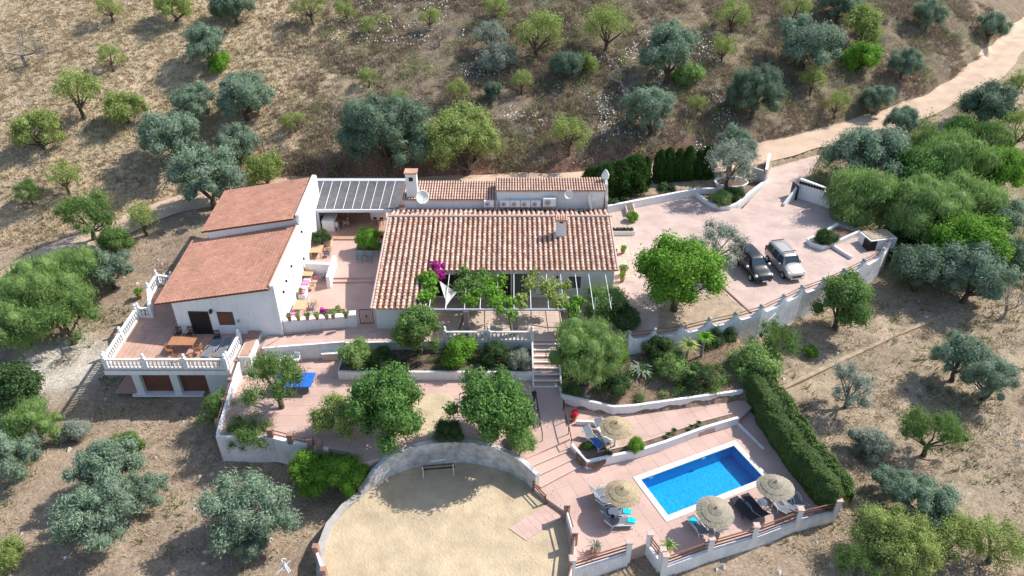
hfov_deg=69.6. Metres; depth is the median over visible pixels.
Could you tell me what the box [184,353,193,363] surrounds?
wooden chair
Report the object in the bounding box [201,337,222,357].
sun lounger
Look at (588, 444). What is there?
bright shrub
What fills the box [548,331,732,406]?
garden cover
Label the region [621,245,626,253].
potted plant
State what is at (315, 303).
patio chair
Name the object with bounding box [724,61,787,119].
olive tree
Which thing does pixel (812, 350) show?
bright shrub
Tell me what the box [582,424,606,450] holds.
sun lounger
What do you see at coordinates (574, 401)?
garden wall
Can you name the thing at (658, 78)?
dry tussocks
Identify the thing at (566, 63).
olive tree
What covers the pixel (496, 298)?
grape vine
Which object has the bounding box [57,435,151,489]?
olive tree
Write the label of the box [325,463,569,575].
sand court
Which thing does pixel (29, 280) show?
pepper tree
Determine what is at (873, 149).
olive tree
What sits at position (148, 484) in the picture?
olive tree
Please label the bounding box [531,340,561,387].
garden stairs
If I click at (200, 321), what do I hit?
door
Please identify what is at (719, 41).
almond tree
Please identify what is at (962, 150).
pepper tree
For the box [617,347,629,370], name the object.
bright shrub
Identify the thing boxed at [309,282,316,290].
patio chair
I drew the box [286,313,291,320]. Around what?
potted plant
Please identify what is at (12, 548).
leafy shrub
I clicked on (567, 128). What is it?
almond tree
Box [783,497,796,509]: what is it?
sun lounger
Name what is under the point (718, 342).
dark shrub
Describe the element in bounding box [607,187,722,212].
driveway wall
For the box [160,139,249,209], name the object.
olive tree
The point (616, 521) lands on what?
sun lounger
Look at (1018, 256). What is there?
olive tree
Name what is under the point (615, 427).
straw parasol
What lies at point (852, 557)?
feathery tree
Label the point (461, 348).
bright shrub
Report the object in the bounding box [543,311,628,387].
pepper tree
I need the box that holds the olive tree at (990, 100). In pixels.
[956,75,1019,123]
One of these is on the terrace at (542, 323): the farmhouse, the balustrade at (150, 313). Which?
the farmhouse
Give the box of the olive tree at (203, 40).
[183,21,225,67]
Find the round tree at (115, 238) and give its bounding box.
[94,224,135,251]
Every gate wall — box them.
[750,153,770,182]
[782,178,837,209]
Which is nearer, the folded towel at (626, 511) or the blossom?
the folded towel at (626, 511)
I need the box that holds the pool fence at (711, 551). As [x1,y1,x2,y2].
[659,497,843,575]
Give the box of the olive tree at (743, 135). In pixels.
[713,121,760,172]
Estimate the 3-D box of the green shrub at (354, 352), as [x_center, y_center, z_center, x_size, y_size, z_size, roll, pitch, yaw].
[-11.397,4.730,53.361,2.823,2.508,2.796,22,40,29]
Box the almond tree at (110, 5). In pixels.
[90,0,124,22]
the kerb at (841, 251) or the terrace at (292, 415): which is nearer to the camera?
the terrace at (292, 415)
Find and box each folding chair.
[355,249,362,263]
[365,250,372,262]
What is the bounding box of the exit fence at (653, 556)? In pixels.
[645,530,666,572]
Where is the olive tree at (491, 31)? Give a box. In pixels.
[472,18,508,43]
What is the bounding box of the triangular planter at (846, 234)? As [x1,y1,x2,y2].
[806,223,860,249]
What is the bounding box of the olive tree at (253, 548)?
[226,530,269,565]
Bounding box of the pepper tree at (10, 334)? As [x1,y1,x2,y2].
[0,286,55,354]
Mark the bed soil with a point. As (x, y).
(638, 197)
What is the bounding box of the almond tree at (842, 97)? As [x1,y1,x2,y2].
[820,90,852,118]
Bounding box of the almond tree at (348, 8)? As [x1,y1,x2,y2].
[332,0,358,22]
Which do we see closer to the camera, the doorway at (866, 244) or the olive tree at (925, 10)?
the doorway at (866, 244)
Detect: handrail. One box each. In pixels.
[535,390,542,440]
[563,400,571,443]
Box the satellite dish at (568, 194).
[564,190,572,199]
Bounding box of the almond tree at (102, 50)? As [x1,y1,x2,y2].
[95,42,128,71]
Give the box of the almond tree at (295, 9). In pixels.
[289,0,327,24]
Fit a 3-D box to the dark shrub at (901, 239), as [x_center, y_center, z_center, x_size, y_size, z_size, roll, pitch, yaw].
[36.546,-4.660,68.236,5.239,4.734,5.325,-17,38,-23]
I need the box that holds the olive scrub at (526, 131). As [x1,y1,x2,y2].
[275,0,991,167]
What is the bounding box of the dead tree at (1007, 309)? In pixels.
[990,288,1023,323]
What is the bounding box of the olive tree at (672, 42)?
[634,18,705,85]
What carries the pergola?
on the terrace at (542, 323)
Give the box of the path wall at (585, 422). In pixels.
[576,420,594,425]
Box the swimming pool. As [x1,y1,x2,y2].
[633,440,766,521]
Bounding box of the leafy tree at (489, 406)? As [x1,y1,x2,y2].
[441,364,539,446]
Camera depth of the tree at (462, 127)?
73.76 m
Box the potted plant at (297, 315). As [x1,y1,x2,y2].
[294,312,299,320]
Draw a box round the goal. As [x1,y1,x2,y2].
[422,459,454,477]
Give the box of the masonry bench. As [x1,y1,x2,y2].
[297,279,310,298]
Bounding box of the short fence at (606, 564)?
[570,538,632,575]
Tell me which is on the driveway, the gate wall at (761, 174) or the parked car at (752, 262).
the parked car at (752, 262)
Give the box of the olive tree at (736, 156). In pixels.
[703,138,761,190]
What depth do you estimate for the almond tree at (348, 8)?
90.16 m
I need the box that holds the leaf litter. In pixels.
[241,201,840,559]
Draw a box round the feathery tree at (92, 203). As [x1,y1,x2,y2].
[47,185,121,243]
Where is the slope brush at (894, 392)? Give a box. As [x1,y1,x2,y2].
[742,282,1023,575]
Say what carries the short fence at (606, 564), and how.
on the pool terrace at (564, 474)
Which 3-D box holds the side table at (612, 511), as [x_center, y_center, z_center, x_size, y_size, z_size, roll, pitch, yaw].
[6.119,13.729,44.697,0.600,0.453,0.591,-13,36,-19]
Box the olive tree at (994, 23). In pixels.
[976,11,1014,44]
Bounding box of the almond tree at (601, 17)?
[580,0,634,54]
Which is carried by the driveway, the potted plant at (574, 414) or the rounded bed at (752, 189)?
the rounded bed at (752, 189)
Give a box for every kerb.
[316,492,363,575]
[737,423,764,448]
[781,315,941,388]
[831,244,852,258]
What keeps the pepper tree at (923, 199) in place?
on the ground at (48, 488)
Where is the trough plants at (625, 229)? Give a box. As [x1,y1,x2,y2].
[612,227,632,230]
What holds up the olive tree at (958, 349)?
on the ground at (48, 488)
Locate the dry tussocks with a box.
[220,0,1002,177]
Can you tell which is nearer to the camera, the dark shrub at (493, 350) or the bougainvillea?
the dark shrub at (493, 350)
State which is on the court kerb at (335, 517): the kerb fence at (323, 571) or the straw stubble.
the kerb fence at (323, 571)
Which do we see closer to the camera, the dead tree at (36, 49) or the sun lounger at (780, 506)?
the sun lounger at (780, 506)
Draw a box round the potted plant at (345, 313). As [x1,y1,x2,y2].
[342,311,348,318]
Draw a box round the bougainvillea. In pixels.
[415,260,445,288]
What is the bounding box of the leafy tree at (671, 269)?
[631,228,733,311]
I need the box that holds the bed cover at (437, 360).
[346,344,531,370]
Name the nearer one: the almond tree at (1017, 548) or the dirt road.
the almond tree at (1017, 548)
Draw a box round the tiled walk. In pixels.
[509,503,562,540]
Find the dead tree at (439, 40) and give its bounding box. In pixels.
[428,23,452,50]
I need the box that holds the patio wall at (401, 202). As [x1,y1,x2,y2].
[399,184,404,204]
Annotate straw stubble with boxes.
[0,185,1023,575]
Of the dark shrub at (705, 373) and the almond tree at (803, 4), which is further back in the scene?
the almond tree at (803, 4)
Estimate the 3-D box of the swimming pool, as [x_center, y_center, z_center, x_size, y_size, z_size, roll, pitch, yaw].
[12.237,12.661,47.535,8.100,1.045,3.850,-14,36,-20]
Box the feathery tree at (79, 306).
[16,282,112,346]
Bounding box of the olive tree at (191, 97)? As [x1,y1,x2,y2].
[166,79,215,123]
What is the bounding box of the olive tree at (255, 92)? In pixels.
[212,67,276,121]
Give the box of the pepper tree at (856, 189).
[819,159,899,230]
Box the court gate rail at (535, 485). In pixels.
[532,481,545,503]
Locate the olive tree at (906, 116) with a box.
[881,104,920,131]
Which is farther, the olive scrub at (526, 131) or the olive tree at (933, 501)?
the olive scrub at (526, 131)
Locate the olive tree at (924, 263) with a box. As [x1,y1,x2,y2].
[888,241,955,293]
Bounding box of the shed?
[858,229,896,250]
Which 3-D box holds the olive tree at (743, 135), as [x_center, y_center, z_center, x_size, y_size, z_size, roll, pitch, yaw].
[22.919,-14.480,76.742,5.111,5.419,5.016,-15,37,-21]
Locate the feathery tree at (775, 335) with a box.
[742,313,806,365]
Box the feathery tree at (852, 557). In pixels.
[830,535,884,575]
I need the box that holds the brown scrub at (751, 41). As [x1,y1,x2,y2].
[267,0,999,175]
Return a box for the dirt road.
[0,17,1023,276]
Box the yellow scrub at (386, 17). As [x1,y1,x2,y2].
[320,0,948,172]
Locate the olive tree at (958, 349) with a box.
[928,327,996,385]
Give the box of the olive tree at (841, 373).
[829,358,877,413]
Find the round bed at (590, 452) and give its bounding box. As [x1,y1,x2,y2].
[576,441,607,467]
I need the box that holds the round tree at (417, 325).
[388,301,443,354]
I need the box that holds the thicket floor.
[804,82,1023,296]
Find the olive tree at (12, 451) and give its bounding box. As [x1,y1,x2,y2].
[0,429,46,484]
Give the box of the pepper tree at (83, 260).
[44,241,107,301]
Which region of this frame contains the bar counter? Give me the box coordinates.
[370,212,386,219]
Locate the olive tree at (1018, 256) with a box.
[1004,236,1023,273]
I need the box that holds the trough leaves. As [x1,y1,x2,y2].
[329,305,343,312]
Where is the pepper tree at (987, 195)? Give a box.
[940,168,1019,219]
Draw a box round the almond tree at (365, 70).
[356,65,379,87]
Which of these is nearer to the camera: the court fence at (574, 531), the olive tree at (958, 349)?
the court fence at (574, 531)
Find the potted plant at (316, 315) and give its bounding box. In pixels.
[313,311,319,319]
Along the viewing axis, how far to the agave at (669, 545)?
42.44 m
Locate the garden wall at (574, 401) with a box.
[558,385,742,414]
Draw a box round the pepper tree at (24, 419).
[0,393,67,445]
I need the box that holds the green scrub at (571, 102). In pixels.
[260,0,995,175]
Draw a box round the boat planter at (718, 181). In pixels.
[714,176,747,187]
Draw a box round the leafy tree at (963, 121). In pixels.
[942,113,982,138]
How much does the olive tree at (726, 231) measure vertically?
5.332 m
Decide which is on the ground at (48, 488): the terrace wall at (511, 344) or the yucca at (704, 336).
the yucca at (704, 336)
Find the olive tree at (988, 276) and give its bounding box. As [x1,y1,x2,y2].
[938,239,1023,304]
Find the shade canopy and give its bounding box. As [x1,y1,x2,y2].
[315,179,405,229]
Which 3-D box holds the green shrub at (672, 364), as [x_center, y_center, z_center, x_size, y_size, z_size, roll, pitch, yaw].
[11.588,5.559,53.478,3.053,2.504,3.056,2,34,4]
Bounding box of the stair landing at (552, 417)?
[520,388,569,459]
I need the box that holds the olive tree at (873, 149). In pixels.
[816,120,911,178]
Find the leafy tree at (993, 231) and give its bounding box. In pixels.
[920,208,1018,264]
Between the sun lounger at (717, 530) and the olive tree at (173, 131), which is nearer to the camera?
the sun lounger at (717, 530)
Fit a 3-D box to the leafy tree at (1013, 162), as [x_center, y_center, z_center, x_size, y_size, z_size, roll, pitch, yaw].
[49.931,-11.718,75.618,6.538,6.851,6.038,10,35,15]
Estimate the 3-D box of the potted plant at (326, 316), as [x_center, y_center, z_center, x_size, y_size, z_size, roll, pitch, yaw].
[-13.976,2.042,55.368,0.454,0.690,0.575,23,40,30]
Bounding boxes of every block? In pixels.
[321,213,337,230]
[496,169,608,209]
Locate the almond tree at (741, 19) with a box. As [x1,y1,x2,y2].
[711,0,753,32]
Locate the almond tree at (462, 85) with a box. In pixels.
[445,76,469,102]
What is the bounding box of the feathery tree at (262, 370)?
[234,346,310,413]
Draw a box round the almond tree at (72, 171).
[40,158,85,194]
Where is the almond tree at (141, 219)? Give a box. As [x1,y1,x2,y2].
[124,199,160,235]
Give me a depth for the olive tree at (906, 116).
83.64 m
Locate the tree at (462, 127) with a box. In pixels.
[418,96,508,175]
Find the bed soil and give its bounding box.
[612,187,709,202]
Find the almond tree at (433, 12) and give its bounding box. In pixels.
[418,6,441,29]
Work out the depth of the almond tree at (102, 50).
82.06 m
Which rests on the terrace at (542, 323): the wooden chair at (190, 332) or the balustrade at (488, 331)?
the balustrade at (488, 331)
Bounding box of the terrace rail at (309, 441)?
[266,427,322,450]
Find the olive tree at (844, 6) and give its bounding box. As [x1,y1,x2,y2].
[817,0,866,22]
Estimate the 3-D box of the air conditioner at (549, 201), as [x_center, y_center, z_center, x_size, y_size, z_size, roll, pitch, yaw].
[3.242,-7.436,64.025,1.105,0.910,0.494,0,34,0]
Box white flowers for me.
[331,0,948,163]
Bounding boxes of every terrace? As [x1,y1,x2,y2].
[220,357,533,486]
[375,210,634,343]
[526,412,824,565]
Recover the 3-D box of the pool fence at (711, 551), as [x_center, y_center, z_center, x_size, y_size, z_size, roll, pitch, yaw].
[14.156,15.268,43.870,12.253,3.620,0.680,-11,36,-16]
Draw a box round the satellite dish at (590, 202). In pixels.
[587,194,595,208]
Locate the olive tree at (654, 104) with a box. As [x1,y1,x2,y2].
[616,85,677,138]
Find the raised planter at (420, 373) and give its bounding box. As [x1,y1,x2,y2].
[338,349,531,380]
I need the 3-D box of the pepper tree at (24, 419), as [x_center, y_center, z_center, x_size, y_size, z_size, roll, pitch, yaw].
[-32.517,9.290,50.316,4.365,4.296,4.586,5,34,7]
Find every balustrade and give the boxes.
[100,353,228,369]
[101,304,139,362]
[135,303,154,317]
[145,269,171,311]
[223,329,242,366]
[442,326,533,341]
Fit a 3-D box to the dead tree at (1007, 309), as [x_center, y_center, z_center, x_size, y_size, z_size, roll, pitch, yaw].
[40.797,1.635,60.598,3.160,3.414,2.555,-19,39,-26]
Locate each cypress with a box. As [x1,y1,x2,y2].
[581,166,597,177]
[595,162,621,198]
[610,159,636,197]
[625,154,650,194]
[641,156,652,186]
[651,149,666,183]
[661,147,676,182]
[673,148,685,181]
[683,145,696,181]
[693,149,705,179]
[702,144,715,179]
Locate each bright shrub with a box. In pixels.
[208,50,232,73]
[353,225,382,252]
[439,333,481,369]
[583,441,592,448]
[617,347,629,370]
[626,211,639,221]
[626,435,645,454]
[802,345,818,356]
[840,38,884,72]
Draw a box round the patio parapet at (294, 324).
[283,310,356,332]
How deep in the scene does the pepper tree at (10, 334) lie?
56.50 m
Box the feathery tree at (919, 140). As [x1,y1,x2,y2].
[909,124,952,148]
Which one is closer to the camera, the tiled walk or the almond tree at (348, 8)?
the tiled walk
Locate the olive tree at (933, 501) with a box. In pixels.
[882,469,965,532]
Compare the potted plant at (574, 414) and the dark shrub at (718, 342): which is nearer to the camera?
the potted plant at (574, 414)
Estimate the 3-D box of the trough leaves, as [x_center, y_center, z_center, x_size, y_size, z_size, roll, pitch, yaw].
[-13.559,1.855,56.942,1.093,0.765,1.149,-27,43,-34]
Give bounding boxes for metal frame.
[276,558,290,573]
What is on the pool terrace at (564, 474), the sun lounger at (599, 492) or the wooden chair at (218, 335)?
the sun lounger at (599, 492)
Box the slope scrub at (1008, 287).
[742,85,1023,294]
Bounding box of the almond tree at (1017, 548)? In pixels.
[968,512,1023,573]
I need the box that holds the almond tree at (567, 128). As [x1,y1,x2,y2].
[548,112,593,156]
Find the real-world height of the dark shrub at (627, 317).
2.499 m
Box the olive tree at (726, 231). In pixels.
[686,215,751,271]
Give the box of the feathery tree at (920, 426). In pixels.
[889,401,978,457]
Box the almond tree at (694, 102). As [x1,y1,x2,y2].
[687,93,708,114]
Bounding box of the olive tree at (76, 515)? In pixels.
[42,470,146,555]
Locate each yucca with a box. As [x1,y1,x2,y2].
[677,336,699,366]
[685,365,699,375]
[695,330,715,357]
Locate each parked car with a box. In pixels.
[734,243,772,282]
[765,239,804,279]
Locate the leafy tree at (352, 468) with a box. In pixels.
[323,450,369,498]
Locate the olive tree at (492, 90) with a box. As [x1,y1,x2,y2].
[483,81,502,101]
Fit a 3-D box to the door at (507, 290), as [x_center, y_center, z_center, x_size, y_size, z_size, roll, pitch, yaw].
[-0.550,-0.163,58.987,0.890,2.240,0.073,0,34,0]
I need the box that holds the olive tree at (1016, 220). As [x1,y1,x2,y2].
[978,196,1023,237]
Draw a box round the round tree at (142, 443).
[107,429,147,469]
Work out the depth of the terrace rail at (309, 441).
47.70 m
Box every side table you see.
[601,436,612,444]
[608,508,617,516]
[757,498,766,507]
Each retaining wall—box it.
[216,416,328,464]
[262,341,344,359]
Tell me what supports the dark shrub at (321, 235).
in the planter box at (328, 242)
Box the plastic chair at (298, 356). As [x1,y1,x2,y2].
[292,352,301,361]
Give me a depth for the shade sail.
56.04 m
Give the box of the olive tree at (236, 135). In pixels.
[212,121,263,164]
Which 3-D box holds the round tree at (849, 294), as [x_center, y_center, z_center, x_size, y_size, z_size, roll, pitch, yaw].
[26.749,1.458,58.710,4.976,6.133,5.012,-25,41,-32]
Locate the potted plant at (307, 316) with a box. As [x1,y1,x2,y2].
[304,312,310,320]
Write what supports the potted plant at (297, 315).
on the patio parapet at (294, 324)
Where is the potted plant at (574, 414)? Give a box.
[570,410,578,421]
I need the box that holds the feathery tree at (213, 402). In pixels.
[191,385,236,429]
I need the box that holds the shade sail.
[439,281,461,307]
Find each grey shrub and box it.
[52,418,93,445]
[476,40,518,75]
[506,347,533,370]
[842,423,901,468]
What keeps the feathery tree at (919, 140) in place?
on the ground at (48, 488)
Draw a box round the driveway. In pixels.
[613,155,880,353]
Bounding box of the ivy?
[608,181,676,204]
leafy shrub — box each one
[0,533,28,575]
[5,106,66,149]
[100,88,151,125]
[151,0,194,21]
[242,148,284,186]
[303,390,363,444]
[578,48,599,74]
[840,0,888,43]
[842,495,947,575]
[923,507,994,562]
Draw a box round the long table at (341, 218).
[320,216,349,227]
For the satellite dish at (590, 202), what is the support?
attached to the block at (536, 188)
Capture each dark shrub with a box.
[0,353,46,415]
[311,228,332,244]
[368,344,399,370]
[430,418,464,445]
[480,338,509,365]
[600,369,633,397]
[603,297,641,332]
[641,333,675,359]
[683,359,716,389]
[698,323,724,350]
[716,327,737,343]
[725,185,746,200]
[813,227,840,246]
[878,220,934,255]
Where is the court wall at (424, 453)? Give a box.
[358,439,538,493]
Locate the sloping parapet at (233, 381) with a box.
[214,358,242,433]
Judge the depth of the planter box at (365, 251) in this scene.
64.34 m
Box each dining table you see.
[167,336,198,352]
[292,300,308,312]
[302,269,313,281]
[309,245,323,257]
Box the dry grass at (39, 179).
[0,0,415,247]
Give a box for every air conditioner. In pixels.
[484,200,493,207]
[500,200,509,207]
[510,200,519,207]
[521,200,529,206]
[531,200,540,207]
[543,197,555,207]
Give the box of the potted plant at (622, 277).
[619,271,625,281]
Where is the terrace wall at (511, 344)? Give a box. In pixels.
[345,341,531,349]
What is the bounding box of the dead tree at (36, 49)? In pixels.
[0,30,47,66]
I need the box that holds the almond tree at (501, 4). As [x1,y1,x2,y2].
[482,0,510,20]
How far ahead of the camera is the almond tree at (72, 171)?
71.59 m
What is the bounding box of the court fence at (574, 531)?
[563,500,578,575]
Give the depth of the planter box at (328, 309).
57.29 m
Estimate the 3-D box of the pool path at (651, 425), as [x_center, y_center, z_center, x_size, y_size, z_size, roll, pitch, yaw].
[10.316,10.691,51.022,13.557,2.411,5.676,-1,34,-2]
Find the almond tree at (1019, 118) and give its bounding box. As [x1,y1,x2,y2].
[997,105,1023,146]
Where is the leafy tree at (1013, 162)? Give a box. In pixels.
[972,145,1023,190]
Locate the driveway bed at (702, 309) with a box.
[659,286,751,329]
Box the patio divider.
[305,256,337,287]
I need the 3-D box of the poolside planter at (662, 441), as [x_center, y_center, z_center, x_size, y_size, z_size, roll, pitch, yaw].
[9.937,10.471,49.793,12.126,1.350,1.808,-9,35,-13]
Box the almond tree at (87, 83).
[49,62,108,120]
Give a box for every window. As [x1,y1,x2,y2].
[216,312,235,324]
[512,274,529,295]
[569,277,580,287]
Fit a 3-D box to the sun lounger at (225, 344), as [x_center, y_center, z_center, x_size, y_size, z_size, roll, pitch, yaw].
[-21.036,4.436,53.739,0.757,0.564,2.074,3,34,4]
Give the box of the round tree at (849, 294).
[809,267,875,331]
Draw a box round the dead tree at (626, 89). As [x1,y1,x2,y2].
[606,67,642,96]
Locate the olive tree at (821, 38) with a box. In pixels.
[774,11,848,72]
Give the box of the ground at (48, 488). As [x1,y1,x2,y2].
[0,0,1023,575]
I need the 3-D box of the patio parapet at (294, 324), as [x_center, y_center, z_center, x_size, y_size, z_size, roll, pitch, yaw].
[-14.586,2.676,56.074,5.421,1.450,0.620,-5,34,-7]
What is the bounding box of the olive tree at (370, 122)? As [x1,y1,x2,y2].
[332,89,435,173]
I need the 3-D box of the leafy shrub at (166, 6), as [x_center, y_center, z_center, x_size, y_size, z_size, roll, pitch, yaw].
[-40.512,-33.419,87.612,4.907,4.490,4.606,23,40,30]
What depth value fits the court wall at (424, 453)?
47.73 m
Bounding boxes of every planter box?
[314,236,332,245]
[319,308,346,314]
[355,243,381,255]
[613,229,634,235]
[625,204,635,213]
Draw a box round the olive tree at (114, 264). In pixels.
[81,247,135,289]
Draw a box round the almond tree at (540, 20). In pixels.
[508,7,567,62]
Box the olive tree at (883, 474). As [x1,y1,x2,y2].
[871,462,914,503]
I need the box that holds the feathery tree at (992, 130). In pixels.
[968,116,1018,148]
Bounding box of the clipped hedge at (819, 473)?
[742,365,855,511]
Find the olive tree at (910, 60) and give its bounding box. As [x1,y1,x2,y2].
[887,45,927,78]
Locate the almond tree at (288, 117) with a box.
[278,111,305,132]
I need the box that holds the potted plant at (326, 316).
[322,311,328,319]
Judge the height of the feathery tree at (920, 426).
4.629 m
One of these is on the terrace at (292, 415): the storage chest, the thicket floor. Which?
the storage chest
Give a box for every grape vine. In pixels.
[415,285,438,306]
[449,262,491,330]
[457,272,518,330]
[514,268,571,318]
[561,294,587,318]
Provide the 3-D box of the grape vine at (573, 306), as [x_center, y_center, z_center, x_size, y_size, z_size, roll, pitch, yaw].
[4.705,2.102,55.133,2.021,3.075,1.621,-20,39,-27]
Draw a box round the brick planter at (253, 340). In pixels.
[237,330,262,372]
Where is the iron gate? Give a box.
[358,309,373,323]
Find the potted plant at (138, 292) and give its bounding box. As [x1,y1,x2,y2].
[133,287,142,298]
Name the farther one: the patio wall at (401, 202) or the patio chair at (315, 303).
the patio wall at (401, 202)
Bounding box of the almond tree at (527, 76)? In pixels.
[510,67,534,94]
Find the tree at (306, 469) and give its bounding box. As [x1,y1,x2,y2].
[286,445,333,500]
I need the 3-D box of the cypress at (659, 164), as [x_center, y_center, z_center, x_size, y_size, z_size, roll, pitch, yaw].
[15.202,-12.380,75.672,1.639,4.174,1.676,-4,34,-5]
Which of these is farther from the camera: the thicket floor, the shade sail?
the thicket floor
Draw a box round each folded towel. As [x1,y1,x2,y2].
[590,438,601,447]
[623,508,631,514]
[627,517,635,523]
[688,517,697,523]
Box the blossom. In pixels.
[319,307,328,313]
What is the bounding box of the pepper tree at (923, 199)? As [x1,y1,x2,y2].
[877,167,981,246]
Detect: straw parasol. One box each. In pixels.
[599,416,633,447]
[604,479,641,508]
[695,495,734,533]
[756,474,794,511]
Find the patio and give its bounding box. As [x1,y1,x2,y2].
[284,205,404,335]
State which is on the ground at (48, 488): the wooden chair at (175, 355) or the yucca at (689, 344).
the yucca at (689, 344)
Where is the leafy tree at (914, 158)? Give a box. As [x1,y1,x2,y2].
[884,144,951,182]
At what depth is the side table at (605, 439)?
48.96 m
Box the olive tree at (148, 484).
[120,468,170,512]
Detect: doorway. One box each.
[862,238,871,250]
[869,241,877,250]
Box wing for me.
[402,180,496,209]
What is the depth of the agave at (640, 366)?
53.70 m
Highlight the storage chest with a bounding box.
[321,350,338,360]
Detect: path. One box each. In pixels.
[256,327,444,359]
[564,400,751,455]
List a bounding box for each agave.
[586,537,604,553]
[626,360,655,378]
[659,537,677,553]
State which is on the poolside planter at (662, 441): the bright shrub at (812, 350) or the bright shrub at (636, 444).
the bright shrub at (636, 444)
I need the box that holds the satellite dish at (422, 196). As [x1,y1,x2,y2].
[416,190,428,203]
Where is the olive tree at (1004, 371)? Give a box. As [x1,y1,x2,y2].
[957,352,1020,402]
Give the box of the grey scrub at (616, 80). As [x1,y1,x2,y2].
[259,0,973,172]
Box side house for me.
[103,175,322,396]
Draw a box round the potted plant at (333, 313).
[329,311,335,318]
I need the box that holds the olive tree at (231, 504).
[190,466,303,558]
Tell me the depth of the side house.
55.90 m
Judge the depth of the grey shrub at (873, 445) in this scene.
48.66 m
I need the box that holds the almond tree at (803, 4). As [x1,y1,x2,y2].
[780,0,815,19]
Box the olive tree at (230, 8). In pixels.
[205,0,258,25]
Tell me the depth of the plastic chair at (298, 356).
54.55 m
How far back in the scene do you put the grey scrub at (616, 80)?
86.23 m
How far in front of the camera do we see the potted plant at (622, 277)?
61.22 m
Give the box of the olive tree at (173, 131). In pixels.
[131,107,203,160]
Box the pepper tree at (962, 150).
[918,125,1008,181]
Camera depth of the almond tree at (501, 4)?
90.52 m
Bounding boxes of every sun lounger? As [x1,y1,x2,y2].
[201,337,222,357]
[214,337,232,357]
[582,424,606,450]
[588,484,604,496]
[592,491,610,505]
[593,416,614,444]
[598,502,629,516]
[602,511,633,529]
[686,514,714,537]
[713,528,730,534]
[728,496,759,520]
[740,492,770,517]
[764,496,795,513]
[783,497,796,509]
[791,491,808,505]
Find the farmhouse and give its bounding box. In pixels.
[370,168,618,328]
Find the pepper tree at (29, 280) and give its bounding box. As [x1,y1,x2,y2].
[0,251,90,328]
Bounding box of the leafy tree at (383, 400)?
[341,361,427,460]
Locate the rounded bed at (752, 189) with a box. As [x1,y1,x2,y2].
[695,181,766,209]
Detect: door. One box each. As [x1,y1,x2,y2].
[188,311,213,333]
[500,274,510,297]
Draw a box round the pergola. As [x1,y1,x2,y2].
[428,271,611,335]
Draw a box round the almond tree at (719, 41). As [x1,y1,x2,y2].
[708,31,740,62]
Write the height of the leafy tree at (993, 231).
7.488 m
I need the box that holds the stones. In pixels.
[0,0,1023,575]
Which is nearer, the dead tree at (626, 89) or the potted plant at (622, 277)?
the potted plant at (622, 277)
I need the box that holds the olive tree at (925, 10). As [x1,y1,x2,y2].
[911,0,952,31]
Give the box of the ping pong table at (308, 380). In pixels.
[273,372,315,393]
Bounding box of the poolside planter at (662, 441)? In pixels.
[570,413,738,469]
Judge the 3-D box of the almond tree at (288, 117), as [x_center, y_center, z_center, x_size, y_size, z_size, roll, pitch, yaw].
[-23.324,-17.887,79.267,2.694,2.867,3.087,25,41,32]
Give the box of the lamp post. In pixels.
[531,391,536,410]
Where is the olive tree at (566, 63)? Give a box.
[549,50,585,79]
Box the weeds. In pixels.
[0,0,1023,575]
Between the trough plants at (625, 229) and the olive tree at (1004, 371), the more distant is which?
the trough plants at (625, 229)
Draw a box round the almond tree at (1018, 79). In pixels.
[1003,66,1023,101]
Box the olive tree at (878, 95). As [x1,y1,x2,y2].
[859,84,896,112]
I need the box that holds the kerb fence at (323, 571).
[312,543,327,575]
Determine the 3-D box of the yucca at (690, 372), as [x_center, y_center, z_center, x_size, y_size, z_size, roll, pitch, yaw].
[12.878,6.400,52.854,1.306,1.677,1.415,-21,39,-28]
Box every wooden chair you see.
[164,343,175,353]
[170,354,180,363]
[173,326,183,335]
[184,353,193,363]
[185,326,195,335]
[194,343,203,355]
[212,330,221,339]
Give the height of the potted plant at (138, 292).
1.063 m
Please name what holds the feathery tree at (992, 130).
on the ground at (48, 488)
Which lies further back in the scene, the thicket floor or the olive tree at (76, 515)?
the thicket floor
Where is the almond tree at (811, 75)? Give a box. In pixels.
[797,62,828,95]
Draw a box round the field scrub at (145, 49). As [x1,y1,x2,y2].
[0,0,385,209]
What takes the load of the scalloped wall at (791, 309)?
on the ground at (48, 488)
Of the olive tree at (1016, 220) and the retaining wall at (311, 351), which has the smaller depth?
the retaining wall at (311, 351)
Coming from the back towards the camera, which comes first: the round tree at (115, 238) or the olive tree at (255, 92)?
the olive tree at (255, 92)
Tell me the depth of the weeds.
61.17 m
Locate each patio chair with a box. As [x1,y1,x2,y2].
[307,303,314,313]
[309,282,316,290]
[310,298,317,309]
[319,273,325,281]
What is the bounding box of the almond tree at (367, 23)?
[358,16,377,35]
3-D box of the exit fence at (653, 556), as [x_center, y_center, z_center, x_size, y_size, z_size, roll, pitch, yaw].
[8.258,15.897,42.938,0.510,3.620,1.764,-16,37,-22]
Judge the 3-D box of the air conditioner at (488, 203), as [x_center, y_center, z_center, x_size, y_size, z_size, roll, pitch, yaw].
[-2.015,-7.322,64.165,0.850,0.700,0.380,0,34,0]
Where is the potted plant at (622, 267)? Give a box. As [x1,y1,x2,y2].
[618,264,628,273]
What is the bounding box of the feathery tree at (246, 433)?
[223,407,274,451]
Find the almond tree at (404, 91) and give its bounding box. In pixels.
[385,89,407,98]
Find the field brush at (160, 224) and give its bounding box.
[1,19,371,530]
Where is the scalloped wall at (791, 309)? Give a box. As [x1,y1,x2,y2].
[627,238,892,354]
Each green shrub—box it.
[332,334,371,370]
[503,430,539,454]
[581,281,631,322]
[651,346,692,383]
[670,59,708,86]
[708,189,732,207]
[723,338,790,384]

